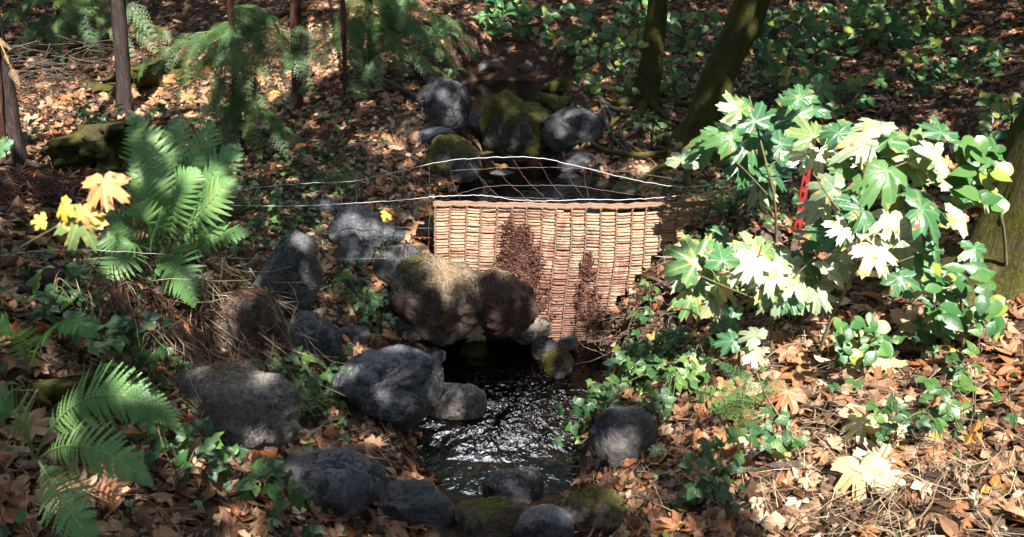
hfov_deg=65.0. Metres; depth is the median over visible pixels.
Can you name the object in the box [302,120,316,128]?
fallen leaf
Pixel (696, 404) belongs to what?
fallen leaf
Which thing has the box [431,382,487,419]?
boulder
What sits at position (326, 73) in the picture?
fallen leaf
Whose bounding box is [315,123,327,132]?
fallen leaf
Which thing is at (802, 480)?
fallen leaf
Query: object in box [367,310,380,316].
fallen leaf
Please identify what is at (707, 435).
fallen leaf
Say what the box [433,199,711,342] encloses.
woven screen
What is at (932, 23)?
understory shrub
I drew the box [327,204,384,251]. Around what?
boulder
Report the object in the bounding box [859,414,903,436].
fallen leaf
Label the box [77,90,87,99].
fallen leaf
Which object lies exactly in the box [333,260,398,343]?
ivy
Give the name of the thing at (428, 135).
boulder
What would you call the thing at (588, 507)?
boulder
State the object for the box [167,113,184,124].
fallen leaf
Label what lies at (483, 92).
water
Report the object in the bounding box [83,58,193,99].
stump
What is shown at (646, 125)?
bramble
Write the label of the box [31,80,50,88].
fallen leaf
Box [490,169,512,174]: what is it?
boulder
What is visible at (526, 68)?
boulder
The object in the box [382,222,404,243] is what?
boulder
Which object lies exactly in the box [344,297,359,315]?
fallen leaf
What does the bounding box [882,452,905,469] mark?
fallen leaf
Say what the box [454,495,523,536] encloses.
boulder
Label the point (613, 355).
root
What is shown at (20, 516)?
ground cover
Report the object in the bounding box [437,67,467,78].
fern
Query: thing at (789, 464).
fallen branch
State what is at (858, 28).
understory shrub
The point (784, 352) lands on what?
fallen leaf
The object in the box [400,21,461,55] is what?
fern
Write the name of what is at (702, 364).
maple seedling
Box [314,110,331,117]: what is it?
fallen leaf
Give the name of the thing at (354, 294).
grass tuft
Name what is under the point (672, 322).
root
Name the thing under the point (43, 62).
twig pile
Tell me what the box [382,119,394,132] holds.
fallen leaf
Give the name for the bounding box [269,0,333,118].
conifer
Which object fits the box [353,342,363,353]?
fallen leaf
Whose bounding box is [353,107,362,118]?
fallen leaf
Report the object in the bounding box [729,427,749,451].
fallen leaf
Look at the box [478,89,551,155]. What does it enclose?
boulder
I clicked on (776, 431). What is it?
fallen leaf
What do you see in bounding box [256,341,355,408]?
bramble
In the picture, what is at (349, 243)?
boulder
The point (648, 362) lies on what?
ivy
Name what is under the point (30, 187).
root mass
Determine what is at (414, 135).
fallen leaf
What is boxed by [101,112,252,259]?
fern
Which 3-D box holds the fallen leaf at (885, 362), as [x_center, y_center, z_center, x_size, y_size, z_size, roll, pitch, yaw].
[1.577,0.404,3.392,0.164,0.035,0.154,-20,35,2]
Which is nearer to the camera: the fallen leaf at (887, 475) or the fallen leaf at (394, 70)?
the fallen leaf at (887, 475)
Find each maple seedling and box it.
[647,444,664,458]
[686,355,712,378]
[713,327,767,373]
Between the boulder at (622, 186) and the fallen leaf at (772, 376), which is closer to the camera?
the fallen leaf at (772, 376)
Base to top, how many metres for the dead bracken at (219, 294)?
0.709 m
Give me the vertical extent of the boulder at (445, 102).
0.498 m
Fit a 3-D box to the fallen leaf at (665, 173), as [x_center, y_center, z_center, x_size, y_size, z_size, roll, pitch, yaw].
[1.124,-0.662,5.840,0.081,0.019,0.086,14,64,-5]
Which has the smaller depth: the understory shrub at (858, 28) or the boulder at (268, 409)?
the boulder at (268, 409)
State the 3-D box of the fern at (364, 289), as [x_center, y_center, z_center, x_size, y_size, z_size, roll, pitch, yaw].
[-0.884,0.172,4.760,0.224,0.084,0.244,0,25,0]
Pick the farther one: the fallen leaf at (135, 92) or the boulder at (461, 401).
the fallen leaf at (135, 92)
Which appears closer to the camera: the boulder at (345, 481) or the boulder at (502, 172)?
the boulder at (345, 481)
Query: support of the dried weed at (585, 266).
attached to the woven screen
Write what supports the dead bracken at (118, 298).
on the ground at (514, 62)
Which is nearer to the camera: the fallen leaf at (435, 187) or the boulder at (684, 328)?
the boulder at (684, 328)
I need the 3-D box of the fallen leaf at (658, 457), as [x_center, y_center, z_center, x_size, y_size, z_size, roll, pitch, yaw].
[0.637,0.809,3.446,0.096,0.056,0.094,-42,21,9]
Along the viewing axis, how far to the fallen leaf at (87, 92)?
7.57 m
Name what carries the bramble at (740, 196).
on the ground at (514, 62)
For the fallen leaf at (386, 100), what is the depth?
6.82 m
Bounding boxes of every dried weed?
[494,223,560,319]
[495,215,521,278]
[571,251,607,335]
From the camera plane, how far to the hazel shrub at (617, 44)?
6.72 m
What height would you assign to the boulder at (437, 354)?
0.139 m
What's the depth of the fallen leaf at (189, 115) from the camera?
6.93 m
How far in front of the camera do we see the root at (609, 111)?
6.58 m
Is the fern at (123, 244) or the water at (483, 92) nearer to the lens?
the fern at (123, 244)
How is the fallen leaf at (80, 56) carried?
on the ground at (514, 62)
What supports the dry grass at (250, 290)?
on the boulder at (251, 331)
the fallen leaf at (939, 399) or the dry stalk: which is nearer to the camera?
the fallen leaf at (939, 399)
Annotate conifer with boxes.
[0,13,53,168]
[105,0,142,121]
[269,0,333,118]
[325,0,365,111]
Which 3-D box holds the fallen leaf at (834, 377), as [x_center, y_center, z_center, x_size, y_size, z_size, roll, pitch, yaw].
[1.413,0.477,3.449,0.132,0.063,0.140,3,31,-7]
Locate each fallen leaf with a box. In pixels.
[24,113,40,124]
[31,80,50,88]
[39,97,62,110]
[42,71,54,77]
[58,93,73,102]
[69,53,88,68]
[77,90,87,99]
[84,90,98,98]
[84,103,98,110]
[97,92,114,101]
[131,88,146,96]
[134,106,143,115]
[144,97,162,105]
[151,86,162,92]
[155,89,165,96]
[159,107,173,116]
[161,74,175,85]
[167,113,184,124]
[180,88,195,102]
[183,110,196,116]
[198,86,210,94]
[252,225,270,232]
[253,230,264,241]
[265,92,279,102]
[272,97,286,106]
[273,234,283,241]
[292,143,300,152]
[302,97,312,108]
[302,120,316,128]
[302,156,315,164]
[306,111,313,121]
[312,63,325,74]
[313,66,331,76]
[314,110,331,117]
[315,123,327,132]
[317,257,332,273]
[324,289,342,302]
[325,95,339,104]
[334,280,348,291]
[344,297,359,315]
[350,82,362,90]
[351,132,366,137]
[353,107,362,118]
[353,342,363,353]
[366,130,381,139]
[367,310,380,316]
[371,269,387,287]
[379,95,392,105]
[379,159,392,169]
[380,60,392,66]
[380,210,394,220]
[381,134,392,142]
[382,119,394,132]
[382,327,396,339]
[387,144,404,149]
[388,60,405,74]
[399,137,413,149]
[400,229,412,243]
[404,126,413,135]
[405,63,416,72]
[406,221,423,235]
[407,131,419,140]
[413,123,422,130]
[416,233,427,238]
[432,183,440,189]
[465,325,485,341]
[494,163,507,168]
[529,67,541,76]
[591,154,601,164]
[593,153,606,164]
[594,83,604,89]
[597,138,608,143]
[603,78,616,86]
[605,83,613,93]
[635,164,649,174]
[639,177,652,188]
[646,332,655,339]
[654,452,668,466]
[662,172,671,181]
[673,305,692,324]
[690,428,703,451]
[690,458,705,475]
[691,463,718,480]
[693,396,712,412]
[693,432,709,454]
[696,326,712,341]
[706,319,716,331]
[708,423,727,444]
[713,377,731,392]
[713,383,730,400]
[723,376,742,390]
[728,352,744,365]
[729,404,758,423]
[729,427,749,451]
[736,366,754,380]
[743,443,756,458]
[748,458,762,471]
[749,90,763,97]
[751,389,772,410]
[757,423,781,438]
[759,331,783,345]
[760,405,774,419]
[762,380,807,413]
[767,372,787,385]
[771,445,790,460]
[775,346,799,362]
[776,469,797,487]
[782,365,821,387]
[791,352,810,365]
[796,454,813,473]
[798,474,819,489]
[803,311,832,330]
[813,447,833,461]
[823,367,844,384]
[830,455,891,501]
[840,367,870,390]
[840,412,877,444]
[846,406,873,421]
[853,438,893,463]
[857,377,887,399]
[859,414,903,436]
[860,365,898,390]
[863,350,908,372]
[864,314,892,328]
[870,467,905,494]
[871,372,897,386]
[876,440,897,452]
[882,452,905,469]
[884,429,900,449]
[888,310,902,327]
[889,305,931,338]
[899,387,919,399]
[899,443,924,462]
[917,384,926,395]
[918,445,945,464]
[926,352,948,365]
[930,395,951,404]
[939,343,957,351]
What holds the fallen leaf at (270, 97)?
on the ground at (514, 62)
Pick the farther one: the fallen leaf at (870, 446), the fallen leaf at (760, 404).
the fallen leaf at (760, 404)
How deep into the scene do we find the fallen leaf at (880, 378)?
3.29 m
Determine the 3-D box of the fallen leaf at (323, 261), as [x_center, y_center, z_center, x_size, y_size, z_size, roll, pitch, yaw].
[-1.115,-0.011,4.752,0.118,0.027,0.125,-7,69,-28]
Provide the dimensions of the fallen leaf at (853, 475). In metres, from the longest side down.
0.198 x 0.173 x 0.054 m
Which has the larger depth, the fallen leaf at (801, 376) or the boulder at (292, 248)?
the boulder at (292, 248)
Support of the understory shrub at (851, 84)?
on the ground at (514, 62)
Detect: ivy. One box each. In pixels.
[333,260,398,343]
[552,327,709,436]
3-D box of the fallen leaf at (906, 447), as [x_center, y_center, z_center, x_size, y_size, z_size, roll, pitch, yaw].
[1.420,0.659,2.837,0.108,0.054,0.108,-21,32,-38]
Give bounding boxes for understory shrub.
[484,0,542,38]
[539,2,597,54]
[598,0,672,48]
[668,11,771,58]
[745,39,838,90]
[753,3,833,52]
[788,68,886,118]
[801,3,920,54]
[845,0,967,47]
[901,34,1004,82]
[975,91,1023,138]
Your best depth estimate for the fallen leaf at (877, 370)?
3.31 m
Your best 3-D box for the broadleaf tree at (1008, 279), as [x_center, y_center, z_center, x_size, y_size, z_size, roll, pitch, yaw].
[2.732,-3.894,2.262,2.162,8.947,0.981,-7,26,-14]
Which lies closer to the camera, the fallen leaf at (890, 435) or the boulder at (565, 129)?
the fallen leaf at (890, 435)
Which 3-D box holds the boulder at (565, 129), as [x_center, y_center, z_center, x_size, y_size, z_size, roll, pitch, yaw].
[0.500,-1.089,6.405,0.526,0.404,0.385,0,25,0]
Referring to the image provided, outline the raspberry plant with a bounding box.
[832,312,893,371]
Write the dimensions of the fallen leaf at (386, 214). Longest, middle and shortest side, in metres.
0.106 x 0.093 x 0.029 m
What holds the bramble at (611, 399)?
on the ground at (514, 62)
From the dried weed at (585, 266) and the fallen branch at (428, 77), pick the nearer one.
the dried weed at (585, 266)
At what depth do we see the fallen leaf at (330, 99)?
6.94 m
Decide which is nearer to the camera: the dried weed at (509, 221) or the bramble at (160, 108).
the dried weed at (509, 221)
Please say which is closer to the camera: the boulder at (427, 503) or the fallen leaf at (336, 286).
the boulder at (427, 503)
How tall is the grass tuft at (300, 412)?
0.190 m
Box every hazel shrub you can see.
[572,37,648,96]
[659,53,694,96]
[921,261,1007,350]
[943,119,1013,266]
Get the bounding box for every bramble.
[23,103,137,139]
[25,262,117,357]
[48,390,323,536]
[63,309,191,375]
[132,256,250,312]
[141,92,250,126]
[199,180,319,239]
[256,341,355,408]
[282,85,377,132]
[552,349,659,446]
[606,107,687,147]
[612,279,675,350]
[640,335,727,420]
[669,60,799,102]
[673,420,804,509]
[691,180,777,227]
[723,175,914,208]
[744,378,866,451]
[838,393,948,460]
[843,48,1023,102]
[889,300,1009,363]
[914,340,1023,439]
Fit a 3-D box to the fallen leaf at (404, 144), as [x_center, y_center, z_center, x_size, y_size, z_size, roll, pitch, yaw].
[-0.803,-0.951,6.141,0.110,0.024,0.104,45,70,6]
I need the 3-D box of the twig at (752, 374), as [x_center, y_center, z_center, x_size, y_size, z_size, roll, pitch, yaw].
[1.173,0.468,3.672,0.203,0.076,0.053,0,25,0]
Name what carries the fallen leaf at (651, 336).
on the ground at (514, 62)
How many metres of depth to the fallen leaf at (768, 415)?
3.35 m
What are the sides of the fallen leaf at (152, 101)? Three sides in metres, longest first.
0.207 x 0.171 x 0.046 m
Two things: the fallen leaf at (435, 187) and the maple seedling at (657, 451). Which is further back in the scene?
the fallen leaf at (435, 187)
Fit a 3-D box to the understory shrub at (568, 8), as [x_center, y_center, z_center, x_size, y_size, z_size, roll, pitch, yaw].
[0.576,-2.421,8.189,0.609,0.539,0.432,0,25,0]
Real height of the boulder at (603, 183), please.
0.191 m
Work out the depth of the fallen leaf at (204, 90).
7.47 m
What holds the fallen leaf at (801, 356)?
on the ground at (514, 62)
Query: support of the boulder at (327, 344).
on the ground at (514, 62)
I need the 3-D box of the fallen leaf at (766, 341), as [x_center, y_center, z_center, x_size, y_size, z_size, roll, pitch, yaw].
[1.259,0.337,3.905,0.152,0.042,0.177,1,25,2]
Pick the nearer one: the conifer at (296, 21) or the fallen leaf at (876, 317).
the fallen leaf at (876, 317)
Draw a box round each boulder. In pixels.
[167,362,301,450]
[200,214,229,229]
[209,290,293,368]
[245,269,260,286]
[251,230,322,319]
[281,447,388,517]
[289,310,342,368]
[306,198,343,215]
[325,344,446,432]
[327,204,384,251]
[337,232,374,269]
[339,273,362,292]
[340,325,370,346]
[372,242,426,286]
[377,478,455,529]
[380,306,397,323]
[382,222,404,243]
[388,252,482,345]
[390,315,421,340]
[395,114,418,128]
[413,126,452,142]
[417,77,471,133]
[424,133,482,182]
[424,346,445,363]
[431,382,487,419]
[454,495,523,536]
[467,110,482,142]
[477,269,538,337]
[478,59,503,71]
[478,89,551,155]
[482,466,544,504]
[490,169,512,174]
[512,504,574,536]
[513,317,552,344]
[517,64,541,73]
[531,337,558,360]
[536,92,569,113]
[541,347,574,378]
[542,77,571,90]
[542,106,603,153]
[556,151,592,171]
[558,172,579,178]
[558,335,578,350]
[560,485,628,535]
[588,405,657,467]
[595,179,610,187]
[611,180,636,193]
[667,324,689,346]
[752,224,780,244]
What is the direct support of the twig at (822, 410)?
on the ground at (514, 62)
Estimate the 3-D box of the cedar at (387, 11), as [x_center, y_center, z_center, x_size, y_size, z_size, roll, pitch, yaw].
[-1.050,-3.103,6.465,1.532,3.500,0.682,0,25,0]
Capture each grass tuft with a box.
[118,355,204,417]
[212,341,262,364]
[291,382,335,419]
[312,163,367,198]
[324,272,386,312]
[395,199,448,220]
[626,157,687,198]
[669,187,793,210]
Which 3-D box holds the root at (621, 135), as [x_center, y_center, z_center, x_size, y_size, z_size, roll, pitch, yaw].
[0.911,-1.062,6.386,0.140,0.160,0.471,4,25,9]
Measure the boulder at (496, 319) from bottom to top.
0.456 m
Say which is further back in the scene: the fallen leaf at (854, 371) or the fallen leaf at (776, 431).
the fallen leaf at (854, 371)
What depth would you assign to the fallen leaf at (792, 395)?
3.35 m
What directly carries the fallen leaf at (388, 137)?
on the ground at (514, 62)
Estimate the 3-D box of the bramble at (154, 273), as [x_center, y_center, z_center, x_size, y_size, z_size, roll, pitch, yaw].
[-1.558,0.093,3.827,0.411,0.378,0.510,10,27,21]
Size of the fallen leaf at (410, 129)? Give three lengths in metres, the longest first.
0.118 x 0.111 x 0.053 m
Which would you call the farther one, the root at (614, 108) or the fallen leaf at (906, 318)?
the root at (614, 108)
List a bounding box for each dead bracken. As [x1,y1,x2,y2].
[4,225,313,449]
[45,273,302,418]
[137,228,354,415]
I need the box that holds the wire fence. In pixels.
[1,138,815,258]
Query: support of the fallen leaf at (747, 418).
on the ground at (514, 62)
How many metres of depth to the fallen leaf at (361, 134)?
6.25 m
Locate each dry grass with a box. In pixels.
[177,359,291,431]
[208,287,284,342]
[408,251,480,300]
[479,267,532,308]
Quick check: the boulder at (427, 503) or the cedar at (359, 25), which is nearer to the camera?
the boulder at (427, 503)
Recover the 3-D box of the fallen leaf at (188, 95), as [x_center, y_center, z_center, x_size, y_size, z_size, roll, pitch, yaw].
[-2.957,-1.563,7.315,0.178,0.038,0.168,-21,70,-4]
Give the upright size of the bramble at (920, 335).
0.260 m
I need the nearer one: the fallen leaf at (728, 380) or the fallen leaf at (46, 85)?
the fallen leaf at (728, 380)
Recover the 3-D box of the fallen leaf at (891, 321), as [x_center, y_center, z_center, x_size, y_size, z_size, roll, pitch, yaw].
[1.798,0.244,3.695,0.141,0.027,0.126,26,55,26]
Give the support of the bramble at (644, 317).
on the ground at (514, 62)
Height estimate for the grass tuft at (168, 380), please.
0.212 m
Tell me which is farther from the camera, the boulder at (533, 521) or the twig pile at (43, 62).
the twig pile at (43, 62)
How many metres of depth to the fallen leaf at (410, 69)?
7.29 m
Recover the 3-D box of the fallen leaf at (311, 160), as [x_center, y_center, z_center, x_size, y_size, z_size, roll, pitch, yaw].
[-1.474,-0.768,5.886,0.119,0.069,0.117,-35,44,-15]
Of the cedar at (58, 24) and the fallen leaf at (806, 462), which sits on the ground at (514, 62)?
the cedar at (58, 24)
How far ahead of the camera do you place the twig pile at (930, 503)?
2.60 m
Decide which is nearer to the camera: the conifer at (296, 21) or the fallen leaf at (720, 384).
the fallen leaf at (720, 384)
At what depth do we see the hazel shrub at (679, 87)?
6.92 m
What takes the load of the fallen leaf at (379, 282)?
on the ground at (514, 62)
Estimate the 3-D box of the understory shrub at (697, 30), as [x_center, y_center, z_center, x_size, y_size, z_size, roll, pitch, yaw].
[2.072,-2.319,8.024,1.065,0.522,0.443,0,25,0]
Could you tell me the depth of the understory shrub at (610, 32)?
8.30 m
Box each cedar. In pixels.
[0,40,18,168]
[1,0,179,68]
[137,0,330,161]
[302,0,479,100]
[338,0,378,65]
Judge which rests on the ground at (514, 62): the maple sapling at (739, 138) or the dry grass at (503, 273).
the maple sapling at (739, 138)
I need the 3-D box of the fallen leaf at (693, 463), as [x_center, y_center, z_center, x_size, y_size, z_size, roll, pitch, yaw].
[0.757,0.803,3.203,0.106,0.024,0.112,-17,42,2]
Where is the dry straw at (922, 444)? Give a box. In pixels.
[0,0,1023,536]
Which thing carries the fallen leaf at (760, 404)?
on the ground at (514, 62)
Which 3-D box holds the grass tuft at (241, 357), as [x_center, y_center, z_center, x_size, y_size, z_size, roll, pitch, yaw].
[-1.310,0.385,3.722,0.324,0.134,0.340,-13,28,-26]
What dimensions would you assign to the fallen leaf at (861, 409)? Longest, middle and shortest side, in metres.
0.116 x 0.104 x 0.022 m
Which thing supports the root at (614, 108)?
on the ground at (514, 62)
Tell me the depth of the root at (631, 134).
6.32 m
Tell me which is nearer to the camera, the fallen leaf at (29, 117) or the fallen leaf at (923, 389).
the fallen leaf at (923, 389)
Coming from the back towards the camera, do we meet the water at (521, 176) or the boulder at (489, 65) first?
the boulder at (489, 65)
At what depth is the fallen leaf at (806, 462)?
2.95 m
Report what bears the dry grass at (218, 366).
on the boulder at (268, 409)
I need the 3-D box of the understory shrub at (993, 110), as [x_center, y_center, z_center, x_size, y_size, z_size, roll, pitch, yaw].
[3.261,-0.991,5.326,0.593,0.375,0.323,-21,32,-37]
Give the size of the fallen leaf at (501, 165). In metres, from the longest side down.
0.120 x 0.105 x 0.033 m
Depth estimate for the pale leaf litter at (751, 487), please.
2.97 m
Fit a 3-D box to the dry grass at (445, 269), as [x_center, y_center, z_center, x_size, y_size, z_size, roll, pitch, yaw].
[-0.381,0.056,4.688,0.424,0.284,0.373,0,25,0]
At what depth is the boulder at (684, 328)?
4.40 m
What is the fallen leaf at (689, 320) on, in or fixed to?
on the ground at (514, 62)
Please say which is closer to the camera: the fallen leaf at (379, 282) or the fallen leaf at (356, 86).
the fallen leaf at (379, 282)
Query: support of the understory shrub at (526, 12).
on the ground at (514, 62)
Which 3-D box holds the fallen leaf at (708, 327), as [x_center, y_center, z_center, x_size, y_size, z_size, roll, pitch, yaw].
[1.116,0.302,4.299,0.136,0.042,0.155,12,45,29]
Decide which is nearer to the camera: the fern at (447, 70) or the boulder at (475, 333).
the boulder at (475, 333)
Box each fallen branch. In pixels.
[17,3,91,47]
[349,56,416,97]
[403,51,433,83]
[713,459,803,476]
[755,372,801,458]
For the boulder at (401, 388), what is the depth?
3.82 m
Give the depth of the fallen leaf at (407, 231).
5.08 m
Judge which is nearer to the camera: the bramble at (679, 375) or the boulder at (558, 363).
the bramble at (679, 375)
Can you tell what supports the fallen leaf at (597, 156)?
on the ground at (514, 62)
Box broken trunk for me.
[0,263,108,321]
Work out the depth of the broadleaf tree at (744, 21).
5.78 m
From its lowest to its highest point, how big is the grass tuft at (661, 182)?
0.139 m
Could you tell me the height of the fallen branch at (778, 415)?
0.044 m
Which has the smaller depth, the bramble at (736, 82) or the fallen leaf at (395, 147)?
the fallen leaf at (395, 147)
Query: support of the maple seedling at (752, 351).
on the ground at (514, 62)
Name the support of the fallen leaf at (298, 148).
on the ground at (514, 62)
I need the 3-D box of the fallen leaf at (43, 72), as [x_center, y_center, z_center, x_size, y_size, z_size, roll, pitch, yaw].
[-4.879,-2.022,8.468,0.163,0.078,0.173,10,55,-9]
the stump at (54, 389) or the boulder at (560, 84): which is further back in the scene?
the boulder at (560, 84)
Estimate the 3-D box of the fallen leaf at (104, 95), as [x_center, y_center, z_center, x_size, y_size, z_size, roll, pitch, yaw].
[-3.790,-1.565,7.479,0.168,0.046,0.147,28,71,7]
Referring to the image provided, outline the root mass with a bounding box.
[0,159,179,237]
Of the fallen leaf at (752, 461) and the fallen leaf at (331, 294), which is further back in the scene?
the fallen leaf at (331, 294)
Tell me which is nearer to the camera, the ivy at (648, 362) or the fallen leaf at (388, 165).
the ivy at (648, 362)
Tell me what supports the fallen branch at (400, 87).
on the ground at (514, 62)
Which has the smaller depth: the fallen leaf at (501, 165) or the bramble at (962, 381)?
the bramble at (962, 381)
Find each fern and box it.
[0,311,101,373]
[0,360,183,536]
[85,207,206,307]
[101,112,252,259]
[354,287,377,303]
[373,0,425,18]
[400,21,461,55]
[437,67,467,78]
[471,10,518,30]
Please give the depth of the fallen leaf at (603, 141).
6.29 m
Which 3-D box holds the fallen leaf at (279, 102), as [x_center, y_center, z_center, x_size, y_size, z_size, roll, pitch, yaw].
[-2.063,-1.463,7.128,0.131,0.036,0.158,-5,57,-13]
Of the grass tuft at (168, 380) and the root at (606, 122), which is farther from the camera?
the root at (606, 122)
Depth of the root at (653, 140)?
6.22 m
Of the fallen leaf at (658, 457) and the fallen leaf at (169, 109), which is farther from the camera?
the fallen leaf at (169, 109)
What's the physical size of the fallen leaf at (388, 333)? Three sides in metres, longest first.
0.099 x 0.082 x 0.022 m
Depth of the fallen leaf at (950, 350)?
3.43 m
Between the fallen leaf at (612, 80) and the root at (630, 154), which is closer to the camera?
the root at (630, 154)
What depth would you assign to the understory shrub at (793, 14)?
7.95 m
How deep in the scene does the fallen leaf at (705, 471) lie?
3.19 m
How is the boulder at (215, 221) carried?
on the ground at (514, 62)
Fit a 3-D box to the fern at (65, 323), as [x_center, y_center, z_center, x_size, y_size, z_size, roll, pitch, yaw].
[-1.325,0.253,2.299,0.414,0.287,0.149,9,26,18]
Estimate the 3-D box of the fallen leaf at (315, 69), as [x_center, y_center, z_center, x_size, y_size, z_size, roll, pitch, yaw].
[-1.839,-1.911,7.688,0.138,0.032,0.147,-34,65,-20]
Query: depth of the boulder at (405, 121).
6.27 m
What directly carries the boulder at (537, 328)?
in the water at (518, 423)
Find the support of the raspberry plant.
on the ground at (514, 62)
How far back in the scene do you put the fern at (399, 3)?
8.33 m
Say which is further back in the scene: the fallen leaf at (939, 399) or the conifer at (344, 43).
the conifer at (344, 43)
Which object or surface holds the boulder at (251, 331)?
on the ground at (514, 62)
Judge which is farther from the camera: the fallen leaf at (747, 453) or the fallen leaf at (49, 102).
the fallen leaf at (49, 102)
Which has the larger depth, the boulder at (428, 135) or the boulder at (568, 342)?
the boulder at (428, 135)
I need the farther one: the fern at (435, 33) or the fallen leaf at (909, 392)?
the fern at (435, 33)
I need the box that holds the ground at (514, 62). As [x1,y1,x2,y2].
[0,0,1023,536]
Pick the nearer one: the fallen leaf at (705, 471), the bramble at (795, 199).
the fallen leaf at (705, 471)
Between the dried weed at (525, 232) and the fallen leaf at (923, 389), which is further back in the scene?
the dried weed at (525, 232)
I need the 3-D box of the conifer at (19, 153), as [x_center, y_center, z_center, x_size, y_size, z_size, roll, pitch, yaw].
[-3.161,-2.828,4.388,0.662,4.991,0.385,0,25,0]
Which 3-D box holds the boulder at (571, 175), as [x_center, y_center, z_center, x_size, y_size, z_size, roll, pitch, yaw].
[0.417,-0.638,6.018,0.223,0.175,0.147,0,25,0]
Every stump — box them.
[18,366,124,424]
[40,119,193,178]
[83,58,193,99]
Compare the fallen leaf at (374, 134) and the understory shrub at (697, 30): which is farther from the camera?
the understory shrub at (697, 30)
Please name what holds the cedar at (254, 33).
on the ground at (514, 62)
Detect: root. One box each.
[590,141,670,156]
[597,96,625,149]
[598,104,633,112]
[604,102,613,130]
[606,112,634,139]
[608,338,666,358]
[616,117,647,144]
[618,120,631,149]
[621,306,630,330]
[632,276,678,293]
[641,125,657,157]
[652,114,676,129]
[658,309,677,355]
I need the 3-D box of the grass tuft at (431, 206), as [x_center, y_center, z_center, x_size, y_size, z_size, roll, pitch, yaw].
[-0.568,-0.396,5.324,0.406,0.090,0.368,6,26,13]
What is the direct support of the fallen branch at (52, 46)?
on the twig pile at (43, 62)
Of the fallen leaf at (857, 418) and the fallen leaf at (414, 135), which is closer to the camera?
the fallen leaf at (857, 418)
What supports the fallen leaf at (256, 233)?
on the ground at (514, 62)
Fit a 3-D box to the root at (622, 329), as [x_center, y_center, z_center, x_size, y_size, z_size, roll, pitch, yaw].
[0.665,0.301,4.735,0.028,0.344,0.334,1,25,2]
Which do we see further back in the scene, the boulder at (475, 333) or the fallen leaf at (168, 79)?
the fallen leaf at (168, 79)
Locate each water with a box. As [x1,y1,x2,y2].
[415,340,610,495]
[416,161,652,232]
[464,80,567,113]
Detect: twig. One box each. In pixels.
[749,365,784,377]
[752,343,813,369]
[797,400,850,420]
[865,479,936,510]
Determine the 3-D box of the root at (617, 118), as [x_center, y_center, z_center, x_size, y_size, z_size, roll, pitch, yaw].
[0.873,-1.150,6.502,0.098,0.168,0.602,18,30,33]
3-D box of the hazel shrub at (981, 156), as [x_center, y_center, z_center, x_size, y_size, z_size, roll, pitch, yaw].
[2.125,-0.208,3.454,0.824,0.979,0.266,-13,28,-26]
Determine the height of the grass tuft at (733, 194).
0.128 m
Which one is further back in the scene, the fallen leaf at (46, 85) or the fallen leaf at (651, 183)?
the fallen leaf at (46, 85)
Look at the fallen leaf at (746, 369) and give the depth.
3.74 m
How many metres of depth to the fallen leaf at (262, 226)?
4.90 m
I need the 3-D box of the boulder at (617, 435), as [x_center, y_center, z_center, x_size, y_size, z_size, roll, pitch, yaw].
[0.497,0.768,3.582,0.314,0.349,0.219,0,25,0]
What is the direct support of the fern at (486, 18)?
on the ground at (514, 62)
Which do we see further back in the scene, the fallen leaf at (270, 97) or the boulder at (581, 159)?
the fallen leaf at (270, 97)
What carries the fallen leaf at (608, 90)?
on the ground at (514, 62)
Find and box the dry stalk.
[462,55,487,82]
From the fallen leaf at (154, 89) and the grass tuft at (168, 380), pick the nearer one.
the grass tuft at (168, 380)
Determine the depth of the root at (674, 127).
6.38 m
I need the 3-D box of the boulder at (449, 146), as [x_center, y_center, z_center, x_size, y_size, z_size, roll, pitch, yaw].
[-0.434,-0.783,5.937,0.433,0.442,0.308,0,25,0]
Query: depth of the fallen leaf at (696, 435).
3.35 m
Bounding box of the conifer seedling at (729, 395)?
[700,361,788,434]
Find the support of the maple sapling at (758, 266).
on the ground at (514, 62)
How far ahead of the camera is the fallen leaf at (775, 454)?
3.06 m
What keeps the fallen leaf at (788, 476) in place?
on the ground at (514, 62)
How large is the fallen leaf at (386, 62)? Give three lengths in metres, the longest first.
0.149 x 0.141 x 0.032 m
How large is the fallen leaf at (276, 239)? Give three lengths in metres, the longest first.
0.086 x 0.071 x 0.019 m
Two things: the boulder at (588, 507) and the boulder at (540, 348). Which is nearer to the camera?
the boulder at (588, 507)
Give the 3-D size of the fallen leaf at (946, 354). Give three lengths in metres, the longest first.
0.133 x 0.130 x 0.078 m
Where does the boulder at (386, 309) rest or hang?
on the ground at (514, 62)
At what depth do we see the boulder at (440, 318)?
4.64 m
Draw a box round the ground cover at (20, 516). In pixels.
[0,0,1019,536]
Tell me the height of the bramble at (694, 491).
0.425 m
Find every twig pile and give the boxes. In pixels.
[7,33,153,106]
[574,258,702,380]
[727,417,1023,536]
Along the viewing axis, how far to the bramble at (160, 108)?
6.54 m
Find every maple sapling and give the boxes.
[0,136,131,536]
[658,216,844,350]
[665,71,834,242]
[771,95,992,351]
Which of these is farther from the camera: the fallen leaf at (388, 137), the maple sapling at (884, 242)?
the fallen leaf at (388, 137)
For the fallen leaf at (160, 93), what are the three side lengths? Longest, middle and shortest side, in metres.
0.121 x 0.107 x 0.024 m
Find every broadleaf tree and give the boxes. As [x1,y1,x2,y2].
[582,0,690,163]
[625,0,770,192]
[828,106,1023,343]

